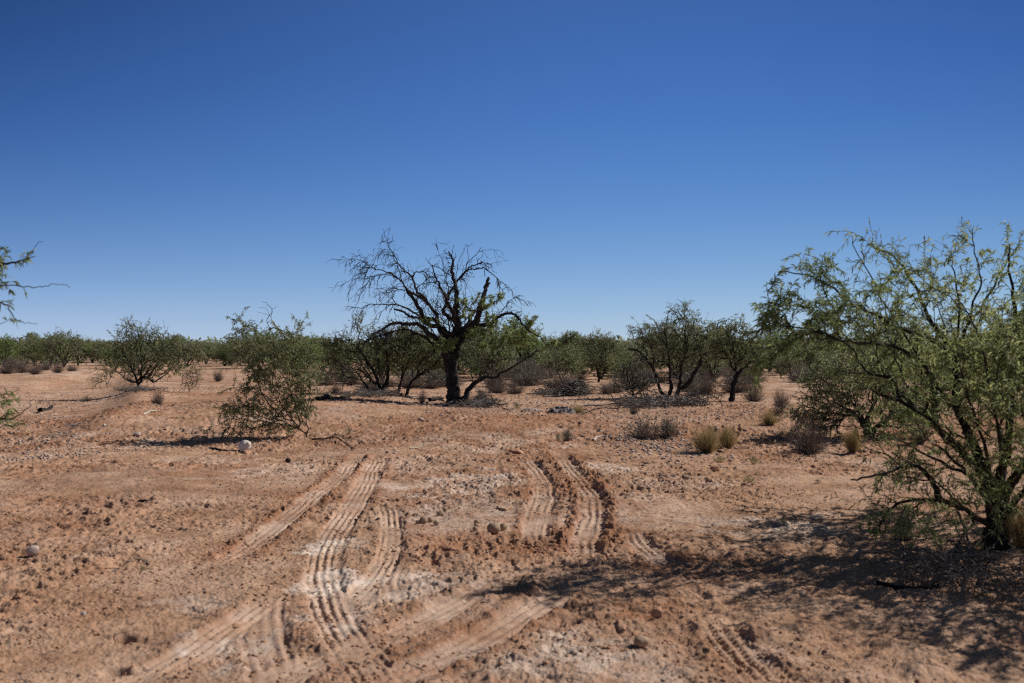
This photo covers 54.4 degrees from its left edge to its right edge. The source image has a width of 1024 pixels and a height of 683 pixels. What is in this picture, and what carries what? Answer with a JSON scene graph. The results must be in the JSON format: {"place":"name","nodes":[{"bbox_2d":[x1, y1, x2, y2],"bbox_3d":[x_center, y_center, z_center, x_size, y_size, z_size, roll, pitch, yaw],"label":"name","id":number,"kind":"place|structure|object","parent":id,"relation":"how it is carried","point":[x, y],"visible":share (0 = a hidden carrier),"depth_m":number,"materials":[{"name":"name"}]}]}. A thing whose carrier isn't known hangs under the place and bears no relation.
{"place":"outdoors","nodes":[
{"label":"outdoors","id":0,"kind":"place"},
{"bbox_2d":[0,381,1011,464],"bbox_3d":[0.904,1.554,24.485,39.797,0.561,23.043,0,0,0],"label":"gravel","id":1,"kind":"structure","parent":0,"point":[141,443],"depth_m":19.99,"materials":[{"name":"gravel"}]},
{"bbox_2d":[0,357,1023,682],"bbox_3d":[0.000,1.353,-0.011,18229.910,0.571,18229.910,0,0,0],"label":"ground","id":2,"kind":"structure","parent":0,"point":[932,627],"depth_m":7.55,"materials":[{"name":"soil"}]},
{"bbox_2d":[0,356,21,373],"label":"dry shrub","id":3,"kind":"object","parent":2,"relation":"on","point":[9,367],"visible":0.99,"depth_m":51.73,"materials":[{"name":"plant"}]},
{"bbox_2d":[0,333,23,365],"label":"mesquite tree","id":4,"kind":"object","parent":2,"relation":"on","point":[5,343],"visible":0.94,"depth_m":67.16,"materials":[{"name":"green plant"}]},
{"bbox_2d":[13,357,33,372],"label":"dry shrub","id":5,"kind":"object","parent":2,"relation":"on","point":[24,369],"visible":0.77,"depth_m":54.44,"materials":[{"name":"grey plant"}]},
{"bbox_2d":[4,335,45,362],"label":"mesquite tree","id":6,"kind":"object","parent":2,"relation":"on","point":[28,342],"visible":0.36,"depth_m":86.34,"materials":[{"name":"green plant"}]},
{"bbox_2d":[17,341,45,365],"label":"mesquite tree","id":7,"kind":"object","parent":2,"relation":"on","point":[30,351],"visible":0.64,"depth_m":81.40,"materials":[{"name":"green plant"}]},
{"bbox_2d":[26,545,38,556],"bbox_3d":[-3.492,1.526,7.250,0.089,0.084,0.074,0,-1,-42],"label":"rock","id":8,"kind":"object","parent":2,"relation":"on","point":[32,550],"visible":1,"depth_m":7.23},
{"bbox_2d":[0,241,69,429],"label":"overhanging mesquite","id":9,"kind":"object","parent":2,"relation":"on","point":[10,412],"visible":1,"depth_m":5.91,"materials":[{"name":"green plant"}]},
{"bbox_2d":[27,360,47,374],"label":"dry shrub","id":10,"kind":"object","parent":2,"relation":"on","point":[35,371],"visible":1,"depth_m":50.52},
{"bbox_2d":[33,332,72,363],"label":"mesquite tree","id":11,"kind":"object","parent":2,"relation":"on","point":[39,358],"visible":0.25,"depth_m":72.33,"materials":[{"name":"green plant"}]},
{"bbox_2d":[37,332,87,366],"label":"mesquite tree","id":12,"kind":"object","parent":2,"relation":"on","point":[45,349],"visible":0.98,"depth_m":69.27,"materials":[{"name":"green plant"}]},
{"bbox_2d":[65,334,91,365],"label":"mesquite tree","id":13,"kind":"object","parent":2,"relation":"on","point":[86,349],"visible":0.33,"depth_m":75.18,"materials":[{"name":"green plant"}]},
{"bbox_2d":[86,357,117,388],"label":"sapling","id":14,"kind":"object","parent":2,"relation":"on","point":[109,372],"visible":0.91,"depth_m":37.53,"materials":[{"name":"green plant"}]},
{"bbox_2d":[84,337,125,364],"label":"mesquite tree","id":15,"kind":"object","parent":2,"relation":"on","point":[105,345],"visible":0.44,"depth_m":75.72,"materials":[{"name":"green plant"}]},
{"bbox_2d":[100,346,127,371],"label":"mesquite tree","id":16,"kind":"object","parent":2,"relation":"on","point":[107,353],"visible":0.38,"depth_m":67.44,"materials":[{"name":"green plant"}]},
{"bbox_2d":[113,382,167,391],"bbox_3d":[-10.114,1.206,27.253,1.464,0.287,1.638,0,0,0],"label":"brush pile","id":17,"kind":"object","parent":2,"relation":"on","point":[139,388],"visible":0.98,"depth_m":27.05,"materials":[{"name":"wood"}]},
{"bbox_2d":[102,314,190,386],"bbox_3d":[-10.646,0.309,28.938,2.624,2.262,1.683,0,0,0],"label":"mesquite bush","id":18,"kind":"object","parent":2,"relation":"on","point":[156,359],"visible":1,"depth_m":28.87,"materials":[{"name":"green plant"}]},
{"bbox_2d":[149,386,165,404],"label":"dry shrub","id":19,"kind":"object","parent":2,"relation":"on","point":[158,400],"visible":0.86,"depth_m":21.64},
{"bbox_2d":[161,334,193,363],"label":"mesquite tree","id":20,"kind":"object","parent":2,"relation":"on","point":[181,339],"visible":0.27,"depth_m":78.36,"materials":[{"name":"green plant"}]},
{"bbox_2d":[166,341,209,366],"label":"mesquite tree","id":21,"kind":"object","parent":2,"relation":"on","point":[185,349],"visible":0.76,"depth_m":71.81,"materials":[{"name":"green plant"}]},
{"bbox_2d":[181,362,206,391],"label":"sapling","id":22,"kind":"object","parent":2,"relation":"on","point":[186,377],"visible":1,"depth_m":28.69,"materials":[{"name":"green plant"}]},
{"bbox_2d":[191,341,219,363],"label":"mesquite tree","id":23,"kind":"object","parent":2,"relation":"on","point":[207,348],"visible":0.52,"depth_m":78.16,"materials":[{"name":"green plant"}]},
{"bbox_2d":[209,344,230,365],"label":"mesquite tree","id":24,"kind":"object","parent":2,"relation":"on","point":[222,347],"visible":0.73,"depth_m":73.58,"materials":[{"name":"green plant"}]},
{"bbox_2d":[238,440,250,450],"bbox_3d":[-3.819,1.493,14.287,0.194,0.162,0.164,-27,-17,35],"label":"rock","id":25,"kind":"object","parent":2,"relation":"on","point":[244,445],"visible":0.93,"depth_m":14.23,"materials":[{"name":"beige"}]},
{"bbox_2d":[224,333,270,367],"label":"mesquite tree","id":26,"kind":"object","parent":2,"relation":"on","point":[240,354],"visible":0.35,"depth_m":66.93,"materials":[{"name":"green plant"}]},
{"bbox_2d":[246,326,280,352],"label":"mesquite tree","id":27,"kind":"object","parent":2,"relation":"on","point":[265,333],"visible":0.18,"depth_m":100.27,"materials":[{"name":"green plant"}]},
{"bbox_2d":[197,304,331,437],"bbox_3d":[-4.028,0.569,16.191,2.130,2.453,1.228,0,0,-20],"label":"mesquite bush","id":28,"kind":"object","parent":2,"relation":"on","point":[289,355],"visible":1,"depth_m":16.19,"materials":[{"name":"green plant"}]},
{"bbox_2d":[289,335,325,370],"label":"mesquite tree","id":29,"kind":"object","parent":2,"relation":"on","point":[311,349],"visible":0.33,"depth_m":50.87,"materials":[{"name":"green plant"}]},
{"bbox_2d":[313,333,335,370],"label":"mesquite tree","id":30,"kind":"object","parent":2,"relation":"on","point":[321,349],"visible":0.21,"depth_m":55.64,"materials":[{"name":"green plant"}]},
{"bbox_2d":[311,370,340,385],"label":"dry shrub","id":31,"kind":"object","parent":2,"relation":"on","point":[324,383],"visible":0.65,"depth_m":35.10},
{"bbox_2d":[315,394,350,400],"bbox_3d":[-4.115,1.276,23.291,0.378,0.298,1.657,0,0,11],"label":"log","id":32,"kind":"object","parent":2,"relation":"on","point":[325,396],"visible":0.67,"depth_m":22.94,"materials":[{"name":"wood"}]},
{"bbox_2d":[314,384,407,396],"bbox_3d":[-3.872,1.225,25.671,2.190,0.319,2.710,0,0,10],"label":"brush pile","id":33,"kind":"object","parent":2,"relation":"on","point":[366,392],"visible":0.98,"depth_m":25.23,"materials":[{"name":"wood"}]},
{"bbox_2d":[317,311,405,391],"bbox_3d":[-4.028,0.326,26.699,2.514,2.302,1.395,0,0,0],"label":"mesquite tree","id":34,"kind":"object","parent":2,"relation":"on","point":[342,348],"visible":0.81,"depth_m":26.62,"materials":[{"name":"green plant"}]},
{"bbox_2d":[352,338,404,380],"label":"mesquite tree","id":35,"kind":"object","parent":2,"relation":"on","point":[372,355],"visible":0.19,"depth_m":37.14,"materials":[{"name":"green plant"}]},
{"bbox_2d":[374,326,431,392],"bbox_3d":[-2.848,0.456,26.965,1.766,2.074,1.262,0,0,0],"label":"mesquite tree","id":36,"kind":"object","parent":2,"relation":"on","point":[397,346],"visible":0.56,"depth_m":26.86,"materials":[{"name":"green plant"}]},
{"bbox_2d":[381,332,425,381],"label":"mesquite tree","id":37,"kind":"object","parent":2,"relation":"on","point":[400,369],"visible":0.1,"depth_m":36.62,"materials":[{"name":"green plant"}]},
{"bbox_2d":[390,368,427,388],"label":"dry shrub","id":38,"kind":"object","parent":2,"relation":"on","point":[404,385],"visible":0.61,"depth_m":31.54,"materials":[{"name":"plant"}]},
{"bbox_2d":[414,372,445,388],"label":"dry shrub","id":39,"kind":"object","parent":2,"relation":"on","point":[434,385],"visible":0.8,"depth_m":31.54,"materials":[{"name":"grey plant"}]},
{"bbox_2d":[401,336,458,393],"bbox_3d":[-2.193,0.635,26.530,1.600,1.724,1.032,0,0,0],"label":"arching mesquite","id":40,"kind":"object","parent":2,"relation":"on","point":[429,361],"visible":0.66,"depth_m":26.40,"materials":[{"name":"green plant"}]},
{"bbox_2d":[422,370,445,387],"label":"dry shrub","id":41,"kind":"object","parent":2,"relation":"on","point":[437,372],"visible":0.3,"depth_m":32.95,"materials":[{"name":"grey plant"}]},
{"bbox_2d":[326,228,564,402],"bbox_3d":[-1.607,-0.517,23.853,5.743,4.409,2.548,0,0,0],"label":"half dead tree","id":42,"kind":"object","parent":2,"relation":"on","point":[450,347],"visible":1,"depth_m":23.59,"materials":[{"name":"black plant"}]},
{"bbox_2d":[11,335,899,357],"bbox_3d":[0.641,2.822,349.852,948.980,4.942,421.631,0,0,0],"label":"distant scrub","id":43,"kind":"object","parent":2,"relation":"on","point":[216,340],"visible":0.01,"depth_m":146.02,"materials":[{"name":"green plant"}]},
{"bbox_2d":[439,393,511,406],"bbox_3d":[-0.927,1.315,22.838,2.042,0.288,1.854,0,-1,43],"label":"brush pile","id":44,"kind":"object","parent":2,"relation":"on","point":[480,401],"visible":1,"depth_m":22.50,"materials":[{"name":"wood"}]},
{"bbox_2d":[459,327,515,376],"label":"mesquite tree","id":45,"kind":"object","parent":2,"relation":"on","point":[463,354],"visible":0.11,"depth_m":42.81,"materials":[{"name":"green plant"}]},
{"bbox_2d":[464,314,519,376],"bbox_3d":[-0.868,0.198,39.700,2.298,2.742,2.638,0,0,19],"label":"mesquite tree","id":46,"kind":"object","parent":2,"relation":"on","point":[510,347],"visible":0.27,"depth_m":39.65,"materials":[{"name":"green plant"}]},
{"bbox_2d":[482,372,501,391],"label":"dry shrub","id":47,"kind":"object","parent":2,"relation":"on","point":[490,383],"visible":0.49,"depth_m":29.62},
{"bbox_2d":[487,522,499,533],"bbox_3d":[-0.151,1.532,8.159,0.111,0.095,0.090,0,0,-10],"label":"rock","id":48,"kind":"object","parent":2,"relation":"on","point":[493,528],"visible":1,"depth_m":8.13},
{"bbox_2d":[469,345,519,377],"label":"mesquite tree","id":49,"kind":"object","parent":2,"relation":"on","point":[481,363],"visible":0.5,"depth_m":37.26,"materials":[{"name":"green plant"}]},
{"bbox_2d":[487,380,507,392],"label":"dry shrub","id":50,"kind":"object","parent":2,"relation":"on","point":[494,389],"visible":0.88,"depth_m":29.12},
{"bbox_2d":[482,364,514,385],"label":"dry shrub","id":51,"kind":"object","parent":2,"relation":"on","point":[499,379],"visible":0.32,"depth_m":33.10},
{"bbox_2d":[0,418,1023,681],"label":"pebbles","id":52,"kind":"object","parent":2,"relation":"on","point":[460,554],"visible":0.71,"depth_m":8.05,"materials":[{"name":"stone"}]},
{"bbox_2d":[0,425,1023,682],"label":"soil crumbs","id":53,"kind":"object","parent":2,"relation":"on","point":[328,617],"visible":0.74,"depth_m":6.61,"materials":[{"name":"soil"}]},
{"bbox_2d":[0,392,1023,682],"bbox_3d":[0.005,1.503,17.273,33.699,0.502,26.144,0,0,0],"label":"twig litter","id":54,"kind":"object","parent":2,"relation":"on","point":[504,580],"visible":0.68,"depth_m":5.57,"materials":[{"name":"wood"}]},
{"bbox_2d":[503,377,528,393],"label":"dry shrub","id":55,"kind":"object","parent":2,"relation":"on","point":[517,390],"visible":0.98,"depth_m":28.71,"materials":[{"name":"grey plant"}]},
{"bbox_2d":[497,312,548,364],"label":"mesquite tree","id":56,"kind":"object","parent":2,"relation":"on","point":[539,343],"visible":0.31,"depth_m":44.27,"materials":[{"name":"green plant"}]},
{"bbox_2d":[509,366,545,385],"bbox_3d":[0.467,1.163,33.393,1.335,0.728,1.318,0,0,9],"label":"dry shrub","id":57,"kind":"object","parent":2,"relation":"on","point":[528,382],"visible":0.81,"depth_m":33.30,"materials":[{"name":"grey plant"}]},
{"bbox_2d":[541,352,566,370],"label":"mesquite tree","id":58,"kind":"object","parent":2,"relation":"on","point":[549,362],"visible":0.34,"depth_m":48.97,"materials":[{"name":"green plant"}]},
{"bbox_2d":[531,365,579,389],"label":"dry shrub","id":59,"kind":"object","parent":2,"relation":"on","point":[556,382],"visible":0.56,"depth_m":30.95,"materials":[{"name":"grey plant"}]},
{"bbox_2d":[547,406,575,412],"bbox_3d":[1.002,1.364,19.907,0.578,0.152,0.400,0,0,0],"label":"rock","id":60,"kind":"object","parent":2,"relation":"on","point":[560,409],"visible":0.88,"depth_m":19.79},
{"bbox_2d":[525,375,601,395],"bbox_3d":[1.450,1.199,28.014,2.004,0.567,2.008,0,-1,44],"label":"brush pile","id":61,"kind":"object","parent":2,"relation":"on","point":[576,387],"visible":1,"depth_m":27.70,"materials":[{"name":"wood"}]},
{"bbox_2d":[539,341,591,381],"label":"mesquite tree","id":62,"kind":"object","parent":2,"relation":"on","point":[569,349],"visible":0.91,"depth_m":35.58,"materials":[{"name":"green plant"}]},
{"bbox_2d":[548,330,595,373],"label":"mesquite tree","id":63,"kind":"object","parent":2,"relation":"on","point":[570,337],"visible":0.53,"depth_m":48.51,"materials":[{"name":"green plant"}]},
{"bbox_2d":[574,328,626,381],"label":"mesquite tree","id":64,"kind":"object","parent":2,"relation":"on","point":[605,346],"visible":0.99,"depth_m":37.37,"materials":[{"name":"green plant"}]},
{"bbox_2d":[581,349,625,378],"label":"mesquite tree","id":65,"kind":"object","parent":2,"relation":"on","point":[592,366],"visible":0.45,"depth_m":40.72,"materials":[{"name":"green plant"}]},
{"bbox_2d":[596,376,626,393],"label":"dry shrub","id":66,"kind":"object","parent":2,"relation":"on","point":[611,386],"visible":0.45,"depth_m":29.14,"materials":[{"name":"grey plant"}]},
{"bbox_2d":[606,348,645,377],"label":"mesquite tree","id":67,"kind":"object","parent":2,"relation":"on","point":[626,355],"visible":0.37,"depth_m":43.22,"materials":[{"name":"green plant"}]},
{"bbox_2d":[611,353,663,400],"bbox_3d":[2.957,0.873,23.286,1.334,1.226,0.786,0,0,0],"label":"dead thicket","id":68,"kind":"object","parent":2,"relation":"on","point":[630,382],"visible":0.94,"depth_m":23.25,"materials":[{"name":"brown plant"}]},
{"bbox_2d":[613,342,662,372],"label":"mesquite tree","id":69,"kind":"object","parent":2,"relation":"on","point":[628,345],"visible":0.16,"depth_m":47.30,"materials":[{"name":"green plant"}]},
{"bbox_2d":[633,635,648,646],"bbox_3d":[0.648,1.510,5.010,0.083,0.060,0.072,0,-1,-33],"label":"rock","id":70,"kind":"object","parent":2,"relation":"on","point":[640,641],"visible":1,"depth_m":4.99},
{"bbox_2d":[622,408,664,439],"bbox_3d":[2.094,1.298,15.836,0.675,0.584,0.683,0,-1,-37],"label":"dry shrub","id":71,"kind":"object","parent":2,"relation":"on","point":[641,435],"visible":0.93,"depth_m":15.79,"materials":[{"name":"grey plant"}]},
{"bbox_2d":[542,417,761,467],"bbox_3d":[2.293,1.509,15.165,3.606,0.315,6.179,0,0,0],"label":"gravel patch","id":72,"kind":"object","parent":2,"relation":"on","point":[632,450],"visible":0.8,"depth_m":14.88,"materials":[{"name":"gravel"}]},
{"bbox_2d":[651,412,684,438],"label":"dry shrub","id":73,"kind":"object","parent":72,"relation":"on","point":[672,427],"visible":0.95,"depth_m":15.92,"materials":[{"name":"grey plant"}]},
{"bbox_2d":[650,607,662,617],"bbox_3d":[0.794,1.494,5.494,0.066,0.062,0.055,0,0,-1],"label":"dirt clod","id":74,"kind":"object","parent":2,"relation":"on","point":[656,612],"visible":1,"depth_m":5.47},
{"bbox_2d":[640,366,675,382],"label":"dry shrub","id":75,"kind":"object","parent":2,"relation":"on","point":[660,378],"visible":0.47,"depth_m":36.59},
{"bbox_2d":[604,388,712,408],"bbox_3d":[3.220,1.220,21.805,2.384,0.388,2.606,0,0,0],"label":"brush pile","id":76,"kind":"object","parent":2,"relation":"on","point":[656,401],"visible":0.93,"depth_m":21.43,"materials":[{"name":"wood"}]},
{"bbox_2d":[627,321,722,378],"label":"mesquite tree","id":77,"kind":"object","parent":2,"relation":"on","point":[673,368],"visible":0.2,"depth_m":40.42,"materials":[{"name":"green plant"}]},
{"bbox_2d":[625,298,738,396],"bbox_3d":[4.469,0.211,26.195,3.067,2.702,1.363,0,0,0],"label":"mesquite tree","id":78,"kind":"object","parent":2,"relation":"on","point":[682,351],"visible":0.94,"depth_m":26.15,"materials":[{"name":"green plant"}]},
{"bbox_2d":[661,365,709,391],"bbox_3d":[5.339,1.123,29.876,1.658,0.901,1.534,0,-1,28],"label":"dry shrub","id":79,"kind":"object","parent":2,"relation":"on","point":[684,380],"visible":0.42,"depth_m":29.75,"materials":[{"name":"grey plant"}]},
{"bbox_2d":[672,333,712,373],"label":"mesquite tree","id":80,"kind":"object","parent":2,"relation":"on","point":[684,362],"visible":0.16,"depth_m":38.08,"materials":[{"name":"green plant"}]},
{"bbox_2d":[679,380,727,404],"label":"dry shrub","id":81,"kind":"object","parent":2,"relation":"on","point":[707,395],"visible":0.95,"depth_m":21.65,"materials":[{"name":"plant"}]},
{"bbox_2d":[687,423,726,453],"bbox_3d":[2.808,1.373,14.284,0.601,0.482,0.669,0,0,-2],"label":"grass tussock","id":82,"kind":"object","parent":2,"relation":"on","point":[705,443],"depth_m":14.23,"materials":[{"name":"plant"}]},
{"bbox_2d":[695,372,720,393],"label":"dry shrub","id":83,"kind":"object","parent":2,"relation":"on","point":[708,384],"visible":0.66,"depth_m":28.16,"materials":[{"name":"plant"}]},
{"bbox_2d":[680,326,741,381],"bbox_3d":[7.403,0.479,36.986,2.466,2.237,2.281,0,-1,23],"label":"mesquite tree","id":84,"kind":"object","parent":2,"relation":"on","point":[707,366],"visible":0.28,"depth_m":36.82,"materials":[{"name":"green plant"}]},
{"bbox_2d":[715,423,741,448],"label":"grass tussock","id":85,"kind":"object","parent":2,"relation":"on","point":[730,441],"depth_m":14.61,"materials":[{"name":"plant"}]},
{"bbox_2d":[714,365,754,392],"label":"dry shrub","id":86,"kind":"object","parent":2,"relation":"on","point":[728,388],"visible":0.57,"depth_m":29.09,"materials":[{"name":"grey plant"}]},
{"bbox_2d":[716,361,754,385],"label":"dry shrub","id":87,"kind":"object","parent":2,"relation":"on","point":[726,379],"visible":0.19,"depth_m":33.19,"materials":[{"name":"grey plant"}]},
{"bbox_2d":[703,313,777,401],"bbox_3d":[5.327,0.335,23.327,1.880,2.229,1.121,0,0,0],"label":"mesquite tree","id":88,"kind":"object","parent":2,"relation":"on","point":[724,349],"visible":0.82,"depth_m":23.28,"materials":[{"name":"green plant"}]},
{"bbox_2d":[739,375,769,401],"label":"dry shrub","id":89,"kind":"object","parent":2,"relation":"on","point":[751,396],"visible":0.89,"depth_m":23.12,"materials":[{"name":"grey plant"}]},
{"bbox_2d":[759,407,781,425],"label":"grass tussock","id":90,"kind":"object","parent":2,"relation":"on","point":[768,420],"depth_m":17.14,"materials":[{"name":"plant"}]},
{"bbox_2d":[752,327,804,373],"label":"mesquite tree","id":91,"kind":"object","parent":2,"relation":"on","point":[778,340],"visible":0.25,"depth_m":49.38,"materials":[{"name":"green plant"}]},
{"bbox_2d":[771,387,789,407],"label":"dry shrub","id":92,"kind":"object","parent":2,"relation":"on","point":[781,399],"visible":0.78,"depth_m":20.00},
{"bbox_2d":[773,356,807,377],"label":"mesquite tree","id":93,"kind":"object","parent":2,"relation":"on","point":[791,364],"visible":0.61,"depth_m":42.30,"materials":[{"name":"green plant"}]},
{"bbox_2d":[780,367,810,381],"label":"dry shrub","id":94,"kind":"object","parent":2,"relation":"on","point":[792,377],"visible":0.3,"depth_m":35.75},
{"bbox_2d":[787,342,822,364],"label":"mesquite tree","id":95,"kind":"object","parent":2,"relation":"on","point":[798,348],"visible":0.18,"depth_m":50.76,"materials":[{"name":"green plant"}]},
{"bbox_2d":[783,407,837,454],"bbox_3d":[4.210,1.280,14.123,0.805,0.722,0.790,0,-1,-34],"label":"dry shrub","id":96,"kind":"object","parent":2,"relation":"on","point":[806,447],"visible":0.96,"depth_m":14.11,"materials":[{"name":"plant"}]},
{"bbox_2d":[791,347,836,381],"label":"mesquite tree","id":97,"kind":"object","parent":2,"relation":"on","point":[812,354],"visible":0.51,"depth_m":37.20,"materials":[{"name":"green plant"}]},
{"bbox_2d":[823,345,858,376],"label":"mesquite tree","id":98,"kind":"object","parent":2,"relation":"on","point":[842,359],"visible":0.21,"depth_m":41.94,"materials":[{"name":"green plant"}]},
{"bbox_2d":[839,423,867,452],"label":"grass tussock","id":99,"kind":"object","parent":2,"relation":"on","point":[852,445],"depth_m":14.12,"materials":[{"name":"plant"}]},
{"bbox_2d":[777,347,948,439],"bbox_3d":[5.600,0.896,15.942,2.693,1.888,1.424,0,0,0],"label":"mesquite tree","id":100,"kind":"object","parent":2,"relation":"on","point":[839,403],"visible":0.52,"depth_m":15.80,"materials":[{"name":"green plant"}]},
{"bbox_2d":[733,217,1023,561],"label":"mesquite tree","id":101,"kind":"object","parent":2,"relation":"on","point":[1006,362],"visible":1,"depth_m":7.09,"materials":[{"name":"green plant"}]},
{"bbox_2d":[886,513,922,541],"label":"dry shrub","id":102,"kind":"object","parent":2,"relation":"on","point":[905,539],"visible":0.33,"depth_m":7.79,"materials":[{"name":"grey plant"}]},
{"bbox_2d":[875,568,952,589],"bbox_3d":[2.575,1.564,6.280,0.475,0.372,0.432,0,0,0],"label":"fallen branch","id":103,"kind":"object","parent":2,"relation":"on","point":[878,582],"visible":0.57,"depth_m":6.27,"materials":[{"name":"wood"}]},
{"bbox_2d":[907,420,931,443],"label":"dry shrub","id":104,"kind":"object","parent":2,"relation":"on","point":[924,440],"visible":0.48,"depth_m":15.10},
{"bbox_2d":[860,526,1023,608],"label":"brush pile","id":105,"kind":"object","parent":2,"relation":"on","point":[930,555],"visible":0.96,"depth_m":6.28,"materials":[{"name":"wood"}]},
{"bbox_2d":[956,510,1023,588],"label":"fallen branch","id":106,"kind":"object","parent":2,"relation":"on","point":[967,538],"visible":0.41,"depth_m":7.04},
{"bbox_2d":[997,499,1023,548],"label":"grass tussock","id":107,"kind":"object","parent":2,"relation":"on","point":[1017,533],"depth_m":7.28,"materials":[{"name":"plant"}]},
{"bbox_2d":[0,0,1023,343],"label":"sky","id":108,"kind":"structure","parent":0,"point":[187,165],"materials":[{"name":"blue"}]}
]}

